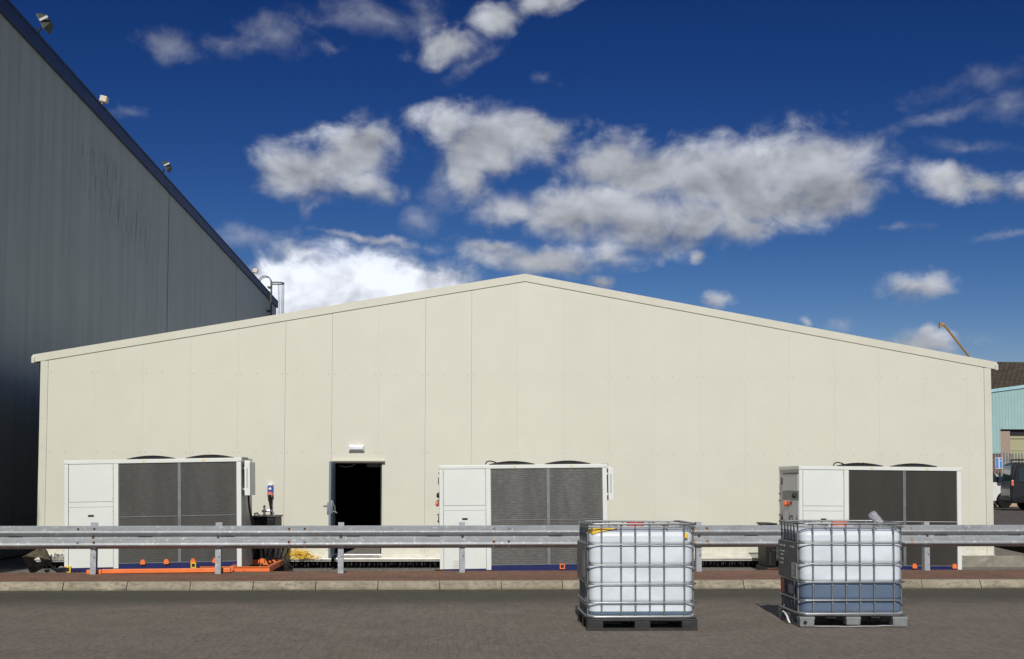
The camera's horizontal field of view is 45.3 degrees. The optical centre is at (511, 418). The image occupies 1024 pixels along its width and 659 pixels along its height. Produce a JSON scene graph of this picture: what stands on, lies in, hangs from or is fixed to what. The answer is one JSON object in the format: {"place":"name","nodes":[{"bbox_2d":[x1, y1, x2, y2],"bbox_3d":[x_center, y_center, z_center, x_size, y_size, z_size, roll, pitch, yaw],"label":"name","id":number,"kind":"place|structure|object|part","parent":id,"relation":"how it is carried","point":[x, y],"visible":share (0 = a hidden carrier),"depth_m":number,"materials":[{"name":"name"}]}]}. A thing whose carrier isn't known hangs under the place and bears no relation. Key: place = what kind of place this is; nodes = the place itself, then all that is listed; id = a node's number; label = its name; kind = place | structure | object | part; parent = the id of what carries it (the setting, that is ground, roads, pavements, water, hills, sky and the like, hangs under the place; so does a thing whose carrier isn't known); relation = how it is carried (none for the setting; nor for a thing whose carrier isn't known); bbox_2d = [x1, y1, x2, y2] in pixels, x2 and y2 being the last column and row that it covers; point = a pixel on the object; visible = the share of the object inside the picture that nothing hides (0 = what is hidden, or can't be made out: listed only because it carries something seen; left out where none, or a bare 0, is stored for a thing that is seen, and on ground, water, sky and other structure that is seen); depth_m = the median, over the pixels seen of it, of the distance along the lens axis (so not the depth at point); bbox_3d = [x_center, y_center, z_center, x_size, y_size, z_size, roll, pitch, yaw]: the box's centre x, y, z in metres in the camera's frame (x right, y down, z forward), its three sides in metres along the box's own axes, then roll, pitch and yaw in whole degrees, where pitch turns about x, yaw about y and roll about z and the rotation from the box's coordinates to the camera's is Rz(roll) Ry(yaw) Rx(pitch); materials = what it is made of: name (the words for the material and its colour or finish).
{"place":"outdoors","nodes":[
{"label":"outdoors","id":0,"kind":"place"},
{"bbox_2d":[50,552,63,557],"bbox_3d":[-9.511,2.873,25.791,0.519,0.128,0.336,0,-3,-3],"label":"polythene scrap","id":1,"kind":"object","parent":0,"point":[57,554],"visible":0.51,"depth_m":25.69,"materials":[{"name":"white plastic"}]},
{"bbox_2d":[287,548,320,558],"bbox_3d":[-4.491,2.874,26.085,0.897,0.223,0.379,0,-3,-3],"label":"yellow cord","id":2,"kind":"object","parent":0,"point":[298,555],"visible":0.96,"depth_m":26.06,"materials":[{"name":"fabric"}]},
{"bbox_2d":[0,590,1023,658],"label":"road","id":3,"kind":"structure","parent":0,"point":[965,624],"depth_m":13.40,"materials":[{"name":"grey asphalt"}]},
{"bbox_2d":[577,520,697,630],"bbox_3d":[1.389,1.748,13.831,1.229,1.162,1.027,0,-3,-3],"label":"ibc tank","id":4,"kind":"object","parent":3,"relation":"on","point":[637,575],"visible":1,"depth_m":13.37,"materials":[{"name":"plastic"}]},
{"bbox_2d":[778,520,907,626],"bbox_3d":[3.766,1.772,14.162,1.264,1.162,1.024,0,-3,-1],"label":"ibc tank","id":5,"kind":"object","parent":3,"relation":"on","point":[846,572],"visible":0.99,"depth_m":13.70,"materials":[{"name":"white plastic"}]},
{"bbox_2d":[0,554,1023,572],"bbox_3d":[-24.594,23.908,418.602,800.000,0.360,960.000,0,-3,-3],"label":"ground","id":6,"kind":"structure","parent":0,"point":[15,564],"depth_m":26.19,"materials":[{"name":"red-brown brick paving"}]},
{"bbox_2d":[0,0,277,558],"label":"grey warehouse","id":7,"kind":"structure","parent":6,"relation":"on","point":[108,233],"depth_m":33.94,"materials":[{"name":"grey metal"}]},
{"bbox_2d":[36,13,53,33],"bbox_3d":[-11.801,-9.886,31.003,0.365,0.540,0.506,0,-3,-3],"label":"roof floodlight","id":8,"kind":"object","parent":7,"relation":"on","point":[46,23],"visible":0.98,"depth_m":30.86,"materials":[{"name":"grey metal"}]},
{"bbox_2d":[99,95,108,103],"bbox_3d":[-12.145,-9.446,36.544,0.240,0.279,0.240,0,-3,-3],"label":"security light","id":9,"kind":"object","parent":7,"relation":"on","point":[103,99],"visible":1,"depth_m":36.43,"materials":[{"name":"beige plastic"}]},
{"bbox_2d":[162,161,171,172],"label":"roof floodlight","id":10,"kind":"object","parent":7,"relation":"on","point":[167,165],"visible":0.98,"depth_m":44.82,"materials":[{"name":"grey metal"}]},
{"bbox_2d":[259,275,283,314],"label":"caged ladder","id":11,"kind":"object","parent":7,"relation":"attached to","point":[270,288],"visible":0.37,"depth_m":72.18,"materials":[{"name":"metal"}]},
{"bbox_2d":[64,454,254,572],"bbox_3d":[-6.692,1.871,23.522,3.479,2.332,1.378,-1,-3,-3],"label":"chiller","id":12,"kind":"object","parent":6,"relation":"on","point":[197,490],"visible":0.7,"depth_m":22.91,"materials":[{"name":"white metal"}]},
{"bbox_2d":[200,558,282,571],"bbox_3d":[-5.112,2.774,23.368,1.250,0.200,2.020,0,-3,-3],"label":"orange skid","id":13,"kind":"object","parent":6,"relation":"on","point":[270,567],"visible":0.62,"depth_m":22.43,"materials":[{"name":"paint"}]},
{"bbox_2d":[252,515,289,570],"bbox_3d":[-4.942,2.564,25.104,0.740,1.145,1.160,0,-3,-3],"label":"buffer tank","id":14,"kind":"object","parent":6,"relation":"on","point":[267,520],"visible":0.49,"depth_m":24.57,"materials":[{"name":"black plastic"}]},
{"bbox_2d":[253,505,273,515],"bbox_3d":[-4.988,1.861,24.687,0.420,0.224,0.120,0,-3,-3],"label":"pump valve","id":15,"kind":"object","parent":14,"relation":"on","point":[264,510],"visible":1,"depth_m":24.66,"materials":[{"name":"metal"}]},
{"bbox_2d":[265,548,292,570],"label":"black hoses","id":16,"kind":"object","parent":14,"relation":"hanging from","point":[269,559],"visible":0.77,"depth_m":24.28,"materials":[{"name":"rubber"}]},
{"bbox_2d":[0,570,1023,582],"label":"brick verge","id":17,"kind":"structure","parent":6,"relation":"on","point":[561,575],"depth_m":19.38,"materials":[{"name":"brown brick"}]},
{"bbox_2d":[86,568,230,573],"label":"orange steel beam","id":18,"kind":"structure","parent":17,"relation":"on","point":[163,570],"depth_m":19.77,"materials":[{"name":"orange metal"}]},
{"bbox_2d":[0,522,1023,574],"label":"crash barrier","id":19,"kind":"object","parent":17,"relation":"on","point":[94,537],"visible":0.69,"depth_m":19.93,"materials":[{"name":"grey metal"}]},
{"bbox_2d":[0,579,1023,590],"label":"kerb","id":20,"kind":"structure","parent":6,"relation":"on","point":[380,585],"depth_m":18.26,"materials":[{"name":"concrete"}]},
{"bbox_2d":[0,588,1023,592],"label":"gutter channel","id":21,"kind":"object","parent":6,"relation":"on","point":[455,590],"visible":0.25,"depth_m":18.10,"materials":[{"name":"grey concrete"}]},
{"bbox_2d":[31,274,997,567],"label":"cream building","id":22,"kind":"structure","parent":6,"relation":"on","point":[681,412],"depth_m":26.84,"materials":[{"name":"beige metal"}]},
{"bbox_2d":[52,558,63,561],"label":"metal offcuts","id":23,"kind":"object","parent":22,"relation":"on","point":[58,559],"depth_m":25.65,"materials":[{"name":"metal"}]},
{"bbox_2d":[267,484,272,514],"bbox_3d":[-5.182,2.010,26.262,0.124,1.207,0.220,0,-3,-3],"label":"power socket","id":24,"kind":"object","parent":22,"relation":"attached to","point":[270,494],"visible":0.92,"depth_m":26.28,"materials":[{"name":"blue plastic"}]},
{"bbox_2d":[323,461,337,557],"bbox_3d":[-3.798,1.927,25.942,0.284,2.010,0.950,0,-3,-3],"label":"door leaf","id":25,"kind":"structure","parent":22,"relation":"in","point":[331,510],"depth_m":25.58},
{"bbox_2d":[349,445,363,450],"bbox_3d":[-3.358,0.645,26.491,0.330,0.124,0.120,0,-3,-3],"label":"wall light","id":26,"kind":"object","parent":22,"relation":"attached to","point":[356,447],"visible":1,"depth_m":26.44,"materials":[{"name":"white plastic"}]},
{"bbox_2d":[435,460,613,570],"bbox_3d":[0.189,1.988,24.372,3.545,2.292,1.378,0,-3,-3],"label":"chiller","id":27,"kind":"object","parent":6,"relation":"on","point":[568,492],"visible":0.63,"depth_m":23.76,"materials":[{"name":"white metal"}]},
{"bbox_2d":[756,522,778,569],"bbox_3d":[5.304,2.675,25.550,0.270,0.995,0.760,0,-3,-3],"label":"buffer tank","id":28,"kind":"object","parent":6,"relation":"on","point":[766,558],"visible":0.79,"depth_m":25.21,"materials":[{"name":"black plastic"}]},
{"bbox_2d":[778,462,961,569],"bbox_3d":[7.073,2.023,24.582,3.412,2.272,1.358,1,-3,-4],"label":"chiller","id":29,"kind":"object","parent":6,"relation":"on","point":[912,494],"visible":0.59,"depth_m":24.00,"materials":[{"name":"white metal"}]},
{"bbox_2d":[994,546,1023,552],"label":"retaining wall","id":30,"kind":"structure","parent":6,"relation":"on","point":[1017,548],"depth_m":29.49,"materials":[{"name":"concrete"}]},
{"bbox_2d":[994,547,1023,556],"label":"concrete apron","id":31,"kind":"object","parent":6,"relation":"on","point":[997,549],"depth_m":29.32,"materials":[{"name":"grey concrete"}]},
{"bbox_2d":[962,552,1023,567],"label":"concrete plinth","id":32,"kind":"structure","parent":31,"relation":"on","point":[1002,560],"depth_m":26.89,"materials":[{"name":"grey concrete"}]},
{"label":"gravel edge","id":33,"kind":"object","parent":6,"relation":"on","visible":0},
{"bbox_2d":[22,549,52,572],"bbox_3d":[-7.865,2.352,20.358,0.475,0.447,0.307,1,-3,-19],"label":"concrete block","id":34,"kind":"object","parent":33,"relation":"on","point":[32,565],"depth_m":20.23,"materials":[{"name":"grey concrete"}]},
{"bbox_2d":[45,566,76,572],"bbox_3d":[-7.548,2.538,20.528,0.533,0.117,0.295,0,-3,-3],"label":"rubble heap","id":35,"kind":"object","parent":33,"relation":"on","point":[61,569],"visible":0.99,"depth_m":20.48,"materials":[{"name":"grey stone"}]},
{"bbox_2d":[10,0,1023,361],"label":"sky","id":36,"kind":"structure","parent":0,"point":[852,167],"materials":[{"name":"blue"}]},
{"bbox_2d":[868,511,882,525],"bbox_3d":[4.128,1.139,13.937,0.166,0.173,0.111,0,-3,-3],"label":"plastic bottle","id":37,"kind":"object","parent":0,"point":[874,517],"visible":0.88,"depth_m":13.90,"materials":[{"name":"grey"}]},
{"bbox_2d":[991,362,1023,388],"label":"brown roof building","id":38,"kind":"structure","parent":0,"point":[1008,374],"depth_m":123.72,"materials":[{"name":"tile"}]},
{"bbox_2d":[993,501,1023,524],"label":"yard","id":39,"kind":"structure","parent":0,"point":[1010,516],"depth_m":43.60,"materials":[{"name":"grey concrete"}]},
{"bbox_2d":[939,323,969,356],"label":"mobile crane","id":40,"kind":"object","parent":39,"relation":"on","point":[954,338],"visible":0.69,"depth_m":154.17,"materials":[{"name":"yellow paint"}]},
{"bbox_2d":[993,472,1011,507],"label":"parked van","id":41,"kind":"object","parent":39,"relation":"on","point":[997,480],"visible":0.09,"depth_m":53.89,"materials":[{"name":"white paint"}]},
{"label":"side window","id":42,"kind":"part","parent":41,"relation":"part of","materials":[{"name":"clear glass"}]},
{"bbox_2d":[993,503,1017,506],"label":"kerb","id":43,"kind":"structure","parent":39,"relation":"on","point":[1011,505],"depth_m":56.82,"materials":[{"name":"beige concrete"}]},
{"bbox_2d":[991,385,1023,474],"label":"turquoise shed","id":44,"kind":"structure","parent":39,"relation":"on","point":[1007,403],"depth_m":92.49,"materials":[{"name":"teal metal"}]},
{"bbox_2d":[992,453,1022,502],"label":"palisade fence","id":45,"kind":"object","parent":39,"relation":"on","point":[1011,456],"visible":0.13,"depth_m":63.58,"materials":[{"name":"grey metal"}]},
{"bbox_2d":[995,458,1002,468],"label":"site sign","id":46,"kind":"object","parent":45,"relation":"attached to","point":[998,463],"visible":1,"depth_m":63.49,"materials":[{"name":"plastic"}]},
{"bbox_2d":[999,459,1023,509],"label":"parked van","id":47,"kind":"object","parent":39,"relation":"on","point":[1012,487],"visible":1,"depth_m":48.33,"materials":[{"name":"black paint"}]},
{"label":"rear window","id":48,"kind":"part","parent":47,"relation":"part of","materials":[{"name":"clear glass"}]},
{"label":"side window","id":49,"kind":"part","parent":47,"relation":"part of","materials":[{"name":"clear glass"}]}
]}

